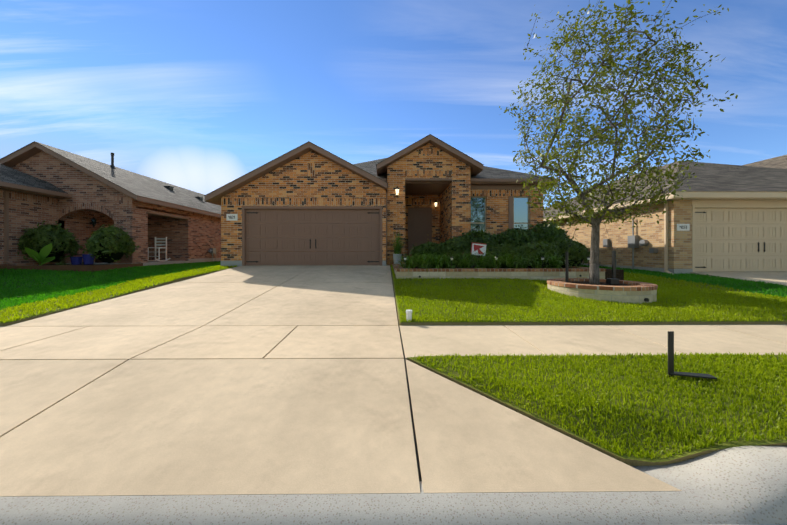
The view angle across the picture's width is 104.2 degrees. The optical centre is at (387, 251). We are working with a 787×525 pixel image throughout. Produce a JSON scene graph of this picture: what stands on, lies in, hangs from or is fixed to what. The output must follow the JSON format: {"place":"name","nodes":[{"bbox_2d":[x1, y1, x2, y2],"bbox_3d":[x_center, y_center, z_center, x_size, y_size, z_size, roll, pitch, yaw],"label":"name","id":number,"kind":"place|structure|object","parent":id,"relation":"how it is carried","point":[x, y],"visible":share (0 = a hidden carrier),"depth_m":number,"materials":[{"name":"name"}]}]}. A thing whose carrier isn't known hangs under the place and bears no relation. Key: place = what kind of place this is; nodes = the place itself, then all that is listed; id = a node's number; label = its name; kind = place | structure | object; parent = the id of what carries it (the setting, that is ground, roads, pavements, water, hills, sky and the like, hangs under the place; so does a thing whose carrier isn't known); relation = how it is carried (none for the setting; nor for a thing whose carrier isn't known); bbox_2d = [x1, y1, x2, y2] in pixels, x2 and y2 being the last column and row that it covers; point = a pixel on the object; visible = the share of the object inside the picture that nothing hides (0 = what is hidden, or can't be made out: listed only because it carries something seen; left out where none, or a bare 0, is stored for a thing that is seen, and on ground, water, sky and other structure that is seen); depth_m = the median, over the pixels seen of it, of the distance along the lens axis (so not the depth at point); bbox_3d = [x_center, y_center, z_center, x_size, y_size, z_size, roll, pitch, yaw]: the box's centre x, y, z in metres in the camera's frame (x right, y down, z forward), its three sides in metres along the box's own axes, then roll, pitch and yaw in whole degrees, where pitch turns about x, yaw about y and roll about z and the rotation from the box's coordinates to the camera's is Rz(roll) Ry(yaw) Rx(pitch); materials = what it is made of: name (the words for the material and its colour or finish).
{"place":"outdoors","nodes":[
{"label":"outdoors","id":0,"kind":"place"},
{"bbox_2d":[0,265,681,496],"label":"driveway","id":1,"kind":"structure","parent":0,"point":[183,387],"depth_m":2.29,"materials":[{"name":"concrete"}]},
{"bbox_2d":[263,268,421,480],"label":"concrete joints","id":2,"kind":"object","parent":1,"relation":"in","point":[416,451],"visible":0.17,"depth_m":2.29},
{"bbox_2d":[0,261,786,326],"bbox_3d":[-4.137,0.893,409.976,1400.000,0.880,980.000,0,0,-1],"label":"terrain","id":3,"kind":"structure","parent":0,"point":[593,322],"depth_m":4.70,"materials":[{"name":"green plant"}]},
{"bbox_2d":[0,263,142,271],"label":"bed edging","id":4,"kind":"object","parent":3,"relation":"on","point":[83,268],"visible":0.35,"depth_m":9.60,"materials":[{"name":"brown wood"}]},
{"bbox_2d":[49,264,110,264],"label":"bed mulch","id":5,"kind":"object","parent":3,"relation":"on","point":[83,264],"visible":0.09,"depth_m":11.26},
{"bbox_2d":[25,243,54,264],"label":"banana plant","id":6,"kind":"object","parent":5,"relation":"on","point":[43,254],"visible":0.88,"depth_m":9.86,"materials":[{"name":"green plant"}]},
{"bbox_2d":[17,221,82,261],"bbox_3d":[-11.933,-0.360,10.810,1.749,1.498,1.336,0,0,-1],"label":"shrub","id":7,"kind":"object","parent":5,"relation":"on","point":[60,239],"visible":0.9,"depth_m":10.57,"materials":[{"name":"green plant"}]},
{"bbox_2d":[70,254,94,264],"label":"flower pots","id":8,"kind":"object","parent":5,"relation":"on","point":[88,259],"visible":0.96,"depth_m":11.25,"materials":[{"name":"blue ceramic"}]},
{"bbox_2d":[82,223,138,262],"bbox_3d":[-9.894,-0.289,10.816,1.450,1.397,1.525,0,0,-1],"label":"shrub","id":9,"kind":"object","parent":5,"relation":"on","point":[107,245],"visible":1,"depth_m":10.51,"materials":[{"name":"green plant"}]},
{"bbox_2d":[0,151,220,264],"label":"brick house walls","id":10,"kind":"structure","parent":3,"relation":"on","point":[194,237],"depth_m":11.60,"materials":[{"name":"brown brick"}]},
{"bbox_2d":[4,190,15,264],"bbox_3d":[-12.303,-0.796,9.972,0.304,2.502,0.080,0,0,-1],"label":"downspout","id":11,"kind":"object","parent":10,"relation":"attached to","point":[6,226],"visible":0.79,"depth_m":9.94,"materials":[{"name":"metal"}]},
{"bbox_2d":[0,186,67,198],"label":"wing roof fascia","id":12,"kind":"structure","parent":10,"relation":"on","point":[28,192],"depth_m":10.52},
{"bbox_2d":[0,164,66,192],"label":"wing roof shingles","id":13,"kind":"object","parent":12,"relation":"on","point":[10,175],"depth_m":10.66,"materials":[{"name":"grey"}]},
{"bbox_2d":[90,217,96,227],"bbox_3d":[-12.374,-1.240,12.871,0.212,0.460,0.200,0,0,-1],"label":"house lantern","id":14,"kind":"object","parent":10,"relation":"attached to","point":[93,221],"visible":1,"depth_m":12.84,"materials":[{"name":"black metal"}]},
{"bbox_2d":[0,181,188,219],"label":"house trim","id":15,"kind":"structure","parent":10,"relation":"attached to","point":[49,192],"depth_m":10.96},
{"bbox_2d":[0,142,220,217],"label":"house roof boards","id":16,"kind":"object","parent":10,"relation":"attached to","point":[22,154],"visible":0.17,"depth_m":11.30,"materials":[{"name":"wood"}]},
{"bbox_2d":[0,141,220,213],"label":"house roof shingles","id":17,"kind":"object","parent":10,"relation":"on","point":[139,184],"visible":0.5,"depth_m":13.62,"materials":[{"name":"grey"}]},
{"bbox_2d":[0,189,220,220],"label":"house soldier courses","id":18,"kind":"object","parent":10,"relation":"attached to","point":[54,201],"visible":0.79,"depth_m":11.57,"materials":[{"name":"brick"}]},
{"bbox_2d":[110,153,202,199],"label":"roof vents","id":19,"kind":"object","parent":10,"relation":"on","point":[113,166],"visible":0.62,"depth_m":14.07,"materials":[{"name":"black metal"}]},
{"bbox_2d":[55,258,220,265],"bbox_3d":[-11.124,0.678,19.184,2.850,0.650,15.400,0,0,-1],"label":"house foundation","id":20,"kind":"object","parent":3,"relation":"on","point":[180,262],"depth_m":13.59,"materials":[{"name":"grey concrete"}]},
{"bbox_2d":[148,237,170,260],"bbox_3d":[-10.648,-0.127,14.164,0.560,1.120,0.950,0,0,-1],"label":"rocking chair","id":21,"kind":"object","parent":20,"relation":"on","point":[159,248],"visible":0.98,"depth_m":14.35,"materials":[{"name":"white paint"}]},
{"bbox_2d":[208,248,215,261],"bbox_3d":[-9.595,0.178,16.785,0.180,0.750,0.670,0,0,-1],"label":"house gas meter","id":22,"kind":"object","parent":3,"relation":"on","point":[212,251],"visible":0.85,"depth_m":16.70,"materials":[{"name":"grey metal"}]},
{"bbox_2d":[221,261,385,266],"bbox_3d":[-1.819,0.668,14.273,8.462,0.670,6.412,0,0,-1],"label":"house foundation","id":23,"kind":"object","parent":3,"relation":"on","point":[230,263],"visible":0.04,"depth_m":11.03,"materials":[{"name":"grey concrete"}]},
{"bbox_2d":[221,143,542,265],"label":"brick house walls","id":24,"kind":"structure","parent":3,"relation":"on","point":[451,215],"depth_m":11.60,"materials":[{"name":"brown brick"}]},
{"bbox_2d":[226,214,237,220],"bbox_3d":[-5.611,-1.237,11.027,0.390,0.240,0.025,0,0,-1],"label":"house number","id":25,"kind":"object","parent":24,"relation":"attached to","point":[231,217],"visible":1,"depth_m":11.02,"materials":[{"name":"white paint"}]},
{"bbox_2d":[205,142,386,205],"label":"garage roof boards","id":26,"kind":"object","parent":24,"relation":"attached to","point":[214,197],"visible":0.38,"depth_m":10.76,"materials":[{"name":"brown wood"}]},
{"bbox_2d":[204,141,387,195],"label":"garage roof shingles","id":27,"kind":"object","parent":26,"relation":"on","point":[282,155],"visible":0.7,"depth_m":10.73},
{"bbox_2d":[242,206,381,265],"bbox_3d":[-2.727,-0.567,11.163,5.060,2.140,0.212,0,0,-1],"label":"garage door","id":28,"kind":"object","parent":24,"relation":"attached to","point":[311,235],"visible":1,"depth_m":11.16,"materials":[{"name":"brown metal"}]},
{"bbox_2d":[221,149,542,205],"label":"house soldier courses","id":29,"kind":"object","parent":24,"relation":"attached to","point":[310,201],"visible":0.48,"depth_m":11.08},
{"bbox_2d":[386,192,386,263],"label":"garage downspout","id":30,"kind":"structure","parent":24,"relation":"attached to","point":[386,227],"depth_m":11.49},
{"bbox_2d":[395,186,398,197],"bbox_3d":[0.350,-2.240,11.483,0.173,0.460,0.225,0,0,-1],"label":"porch lantern","id":31,"kind":"object","parent":24,"relation":"attached to","point":[397,191],"visible":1,"depth_m":11.43,"materials":[{"name":"white glass"}]},
{"bbox_2d":[408,207,431,256],"bbox_3d":[1.492,-0.827,14.253,1.120,2.460,0.118,0,0,-1],"label":"front door","id":32,"kind":"structure","parent":24,"relation":"attached to","point":[419,225],"depth_m":14.27,"materials":[{"name":"brown wood"}]},
{"bbox_2d":[377,135,482,175],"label":"porch roof boards","id":33,"kind":"object","parent":24,"relation":"on","point":[476,167],"visible":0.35,"depth_m":11.33,"materials":[{"name":"brown wood"}]},
{"bbox_2d":[376,134,483,168],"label":"porch roof shingles","id":34,"kind":"object","parent":33,"relation":"on","point":[422,138],"visible":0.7,"depth_m":11.30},
{"bbox_2d":[353,158,555,178],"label":"roof shingles","id":35,"kind":"object","parent":24,"relation":"on","point":[486,172],"visible":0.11,"depth_m":12.74,"materials":[{"name":"grey"}]},
{"bbox_2d":[380,178,558,194],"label":"soffit","id":36,"kind":"structure","parent":24,"relation":"on","point":[425,188],"depth_m":12.14,"materials":[{"name":"brown wood"}]},
{"bbox_2d":[405,178,541,228],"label":"house trim boards","id":37,"kind":"object","parent":24,"relation":"attached to","point":[510,198],"visible":0.27,"depth_m":12.22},
{"bbox_2d":[471,196,485,231],"bbox_3d":[3.601,-1.182,12.409,0.700,2.070,0.230,0,0,-1],"label":"wing window frame","id":38,"kind":"object","parent":24,"relation":"attached to","point":[478,212],"visible":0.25,"depth_m":12.33,"materials":[{"name":"glass"}]},
{"bbox_2d":[513,196,529,230],"bbox_3d":[5.361,-1.182,12.369,0.680,2.070,0.115,0,0,-1],"label":"wing window frame","id":39,"kind":"object","parent":24,"relation":"attached to","point":[521,212],"visible":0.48,"depth_m":12.35,"materials":[{"name":"glass"}]},
{"bbox_2d":[0,446,786,524],"bbox_3d":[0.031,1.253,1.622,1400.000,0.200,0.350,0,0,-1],"label":"street","id":40,"kind":"structure","parent":3,"relation":"on","point":[741,485],"depth_m":1.53,"materials":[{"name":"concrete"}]},
{"bbox_2d":[406,310,411,320],"bbox_3d":[0.303,0.918,4.360,0.095,0.170,0.100,0,0,-1],"label":"marker","id":41,"kind":"object","parent":3,"relation":"on","point":[408,314],"visible":0.88,"depth_m":4.33,"materials":[{"name":"white paint"}]},
{"bbox_2d":[393,267,656,303],"bbox_3d":[2.680,0.908,8.218,6.224,0.790,4.239,0,0,15],"label":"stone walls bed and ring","id":42,"kind":"object","parent":3,"relation":"on","point":[633,297],"visible":0.15,"depth_m":7.85,"materials":[{"name":"stone"}]},
{"bbox_2d":[401,265,633,285],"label":"bed mulch","id":43,"kind":"object","parent":42,"relation":"on","point":[619,274],"visible":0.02,"depth_m":8.13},
{"bbox_2d":[393,254,401,264],"bbox_3d":[0.352,0.283,11.251,0.331,0.400,0.340,0,0,-1],"label":"planter pot","id":44,"kind":"object","parent":43,"relation":"on","point":[396,258],"visible":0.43,"depth_m":11.12,"materials":[{"name":"grey ceramic"}]},
{"bbox_2d":[410,241,442,260],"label":"hedge","id":45,"kind":"object","parent":43,"relation":"on","point":[428,247],"visible":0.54,"depth_m":10.65,"materials":[{"name":"green plant"}]},
{"bbox_2d":[436,236,477,265],"bbox_3d":[2.394,-0.007,10.612,1.659,1.111,1.373,0,0,-1],"label":"hedge","id":46,"kind":"object","parent":43,"relation":"on","point":[457,245],"visible":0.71,"depth_m":10.19,"materials":[{"name":"green plant"}]},
{"bbox_2d":[457,229,499,264],"bbox_3d":[3.258,-0.144,10.948,2.172,1.400,1.682,0,0,-1],"label":"holly shrub","id":47,"kind":"object","parent":43,"relation":"on","point":[481,236],"visible":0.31,"depth_m":10.58,"materials":[{"name":"green plant"}]},
{"bbox_2d":[471,242,486,260],"bbox_3d":[2.751,0.121,9.369,0.440,0.780,0.023,7,-9,11],"label":"yard sign","id":48,"kind":"object","parent":43,"relation":"on","point":[477,248],"visible":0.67,"depth_m":9.39,"materials":[{"name":"white paint"}]},
{"bbox_2d":[386,231,579,273],"bbox_3d":[2.529,-0.092,9.825,5.688,1.500,4.419,0,0,-1],"label":"liriope border","id":49,"kind":"object","parent":43,"relation":"on","point":[437,261],"visible":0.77,"depth_m":8.41,"materials":[{"name":"green plant"}]},
{"bbox_2d":[403,257,589,267],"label":"path light stakes","id":50,"kind":"object","parent":43,"relation":"on","point":[497,257],"visible":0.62,"depth_m":8.22,"materials":[{"name":"black metal"}]},
{"bbox_2d":[483,242,520,267],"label":"boxwood","id":51,"kind":"object","parent":43,"relation":"on","point":[498,249],"visible":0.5,"depth_m":9.13,"materials":[{"name":"green plant"}]},
{"bbox_2d":[490,225,537,248],"bbox_3d":[4.450,-0.216,10.984,2.180,1.521,1.568,0,0,-1],"label":"holly shrub","id":52,"kind":"object","parent":43,"relation":"on","point":[516,237],"visible":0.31,"depth_m":10.54,"materials":[{"name":"green plant"}]},
{"bbox_2d":[516,239,563,267],"bbox_3d":[4.507,0.067,9.174,1.317,0.921,1.390,0,0,23],"label":"boxwood","id":53,"kind":"object","parent":43,"relation":"on","point":[536,248],"visible":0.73,"depth_m":8.86,"materials":[{"name":"green plant"}]},
{"bbox_2d":[526,218,571,244],"bbox_3d":[5.737,-0.319,11.114,1.930,1.769,1.629,0,0,-36],"label":"holly shrub","id":54,"kind":"object","parent":43,"relation":"on","point":[551,233],"visible":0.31,"depth_m":10.72,"materials":[{"name":"green plant"}]},
{"bbox_2d":[552,235,589,267],"bbox_3d":[5.503,0.022,9.388,1.254,1.041,1.378,0,0,-41],"label":"boxwood","id":55,"kind":"object","parent":43,"relation":"on","point":[577,250],"visible":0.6,"depth_m":9.04,"materials":[{"name":"green plant"}]},
{"bbox_2d":[565,203,615,282],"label":"tree stakes","id":56,"kind":"object","parent":43,"relation":"on","point":[567,265],"visible":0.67,"depth_m":6.53,"materials":[{"name":"black metal"}]},
{"bbox_2d":[606,278,618,284],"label":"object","id":57,"kind":"object","parent":43,"relation":"on","point":[612,281],"visible":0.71,"depth_m":6.33,"materials":[{"name":"black metal"}]},
{"bbox_2d":[393,264,657,290],"bbox_3d":[2.679,0.580,8.212,6.252,0.275,4.256,0,0,15],"label":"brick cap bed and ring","id":58,"kind":"object","parent":42,"relation":"on","point":[637,286],"visible":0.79,"depth_m":7.84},
{"bbox_2d":[499,0,737,284],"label":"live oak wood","id":59,"kind":"object","parent":3,"relation":"on","point":[593,220],"visible":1,"depth_m":6.21,"materials":[{"name":"green plant"}]},
{"bbox_2d":[548,200,781,271],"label":"brick house walls","id":60,"kind":"structure","parent":3,"relation":"on","point":[650,230],"depth_m":11.18,"materials":[{"name":"beige brick"}]},
{"bbox_2d":[603,218,657,269],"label":"house utility boxes","id":61,"kind":"object","parent":60,"relation":"attached to","point":[633,241],"visible":0.81,"depth_m":11.70,"materials":[{"name":"grey metal"}]},
{"bbox_2d":[581,263,692,273],"bbox_3d":[9.740,0.838,18.139,0.625,0.530,15.915,0,0,-1],"label":"house foundation","id":62,"kind":"object","parent":60,"relation":"attached to","point":[676,271],"visible":0.21,"depth_m":10.83,"materials":[{"name":"grey concrete"}]},
{"bbox_2d":[543,161,786,217],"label":"house roof shingles","id":63,"kind":"object","parent":60,"relation":"on","point":[717,177],"visible":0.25,"depth_m":12.20,"materials":[{"name":"grey"}]},
{"bbox_2d":[543,191,786,222],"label":"fascia","id":64,"kind":"structure","parent":60,"relation":"attached to","point":[756,194],"depth_m":9.82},
{"bbox_2d":[664,202,673,274],"bbox_3d":[9.451,-0.446,10.285,0.088,2.503,0.352,0,0,8],"label":"downspout","id":65,"kind":"object","parent":60,"relation":"attached to","point":[666,239],"visible":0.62,"depth_m":10.39,"materials":[{"name":"beige paint"}]},
{"bbox_2d":[677,224,689,230],"bbox_3d":[9.824,-0.812,10.185,0.420,0.230,0.025,0,0,-1],"label":"house number","id":66,"kind":"object","parent":60,"relation":"attached to","point":[683,227],"visible":0.98,"depth_m":10.18,"materials":[{"name":"white paint"}]},
{"bbox_2d":[666,197,786,204],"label":"fascia","id":67,"kind":"structure","parent":60,"relation":"attached to","point":[731,201],"depth_m":10.21,"materials":[{"name":"beige paint"}]},
{"bbox_2d":[692,205,786,271],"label":"garage door frame","id":68,"kind":"object","parent":60,"relation":"attached to","point":[739,237],"visible":1,"depth_m":10.31,"materials":[{"name":"beige paint"}]},
{"bbox_2d":[0,0,786,208],"label":"sky","id":69,"kind":"structure","parent":0,"point":[198,96],"materials":[{"name":"blue"}]},
{"bbox_2d":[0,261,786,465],"bbox_3d":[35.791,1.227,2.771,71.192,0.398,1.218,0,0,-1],"label":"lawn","id":70,"kind":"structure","parent":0,"point":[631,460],"depth_m":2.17,"materials":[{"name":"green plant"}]},
{"bbox_2d":[668,331,716,378],"bbox_3d":[2.533,0.879,2.572,0.326,0.410,0.082,0,0,13],"label":"metal post","id":71,"kind":"object","parent":70,"relation":"on","point":[671,371],"visible":0.88,"depth_m":2.59,"materials":[{"name":"black metal"}]},
{"bbox_2d":[400,271,786,358],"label":"sidewalk","id":72,"kind":"structure","parent":0,"point":[464,340],"depth_m":3.66,"materials":[{"name":"concrete"}]},
{"bbox_2d":[709,524,786,524],"bbox_3d":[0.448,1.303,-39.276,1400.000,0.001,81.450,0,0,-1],"label":"street","id":73,"kind":"structure","parent":0,"point":[747,524],"depth_m":1.46,"materials":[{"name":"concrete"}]},
{"bbox_2d":[741,155,786,168],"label":"house roof shingles","id":74,"kind":"object","parent":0,"point":[779,162],"depth_m":26.04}
]}

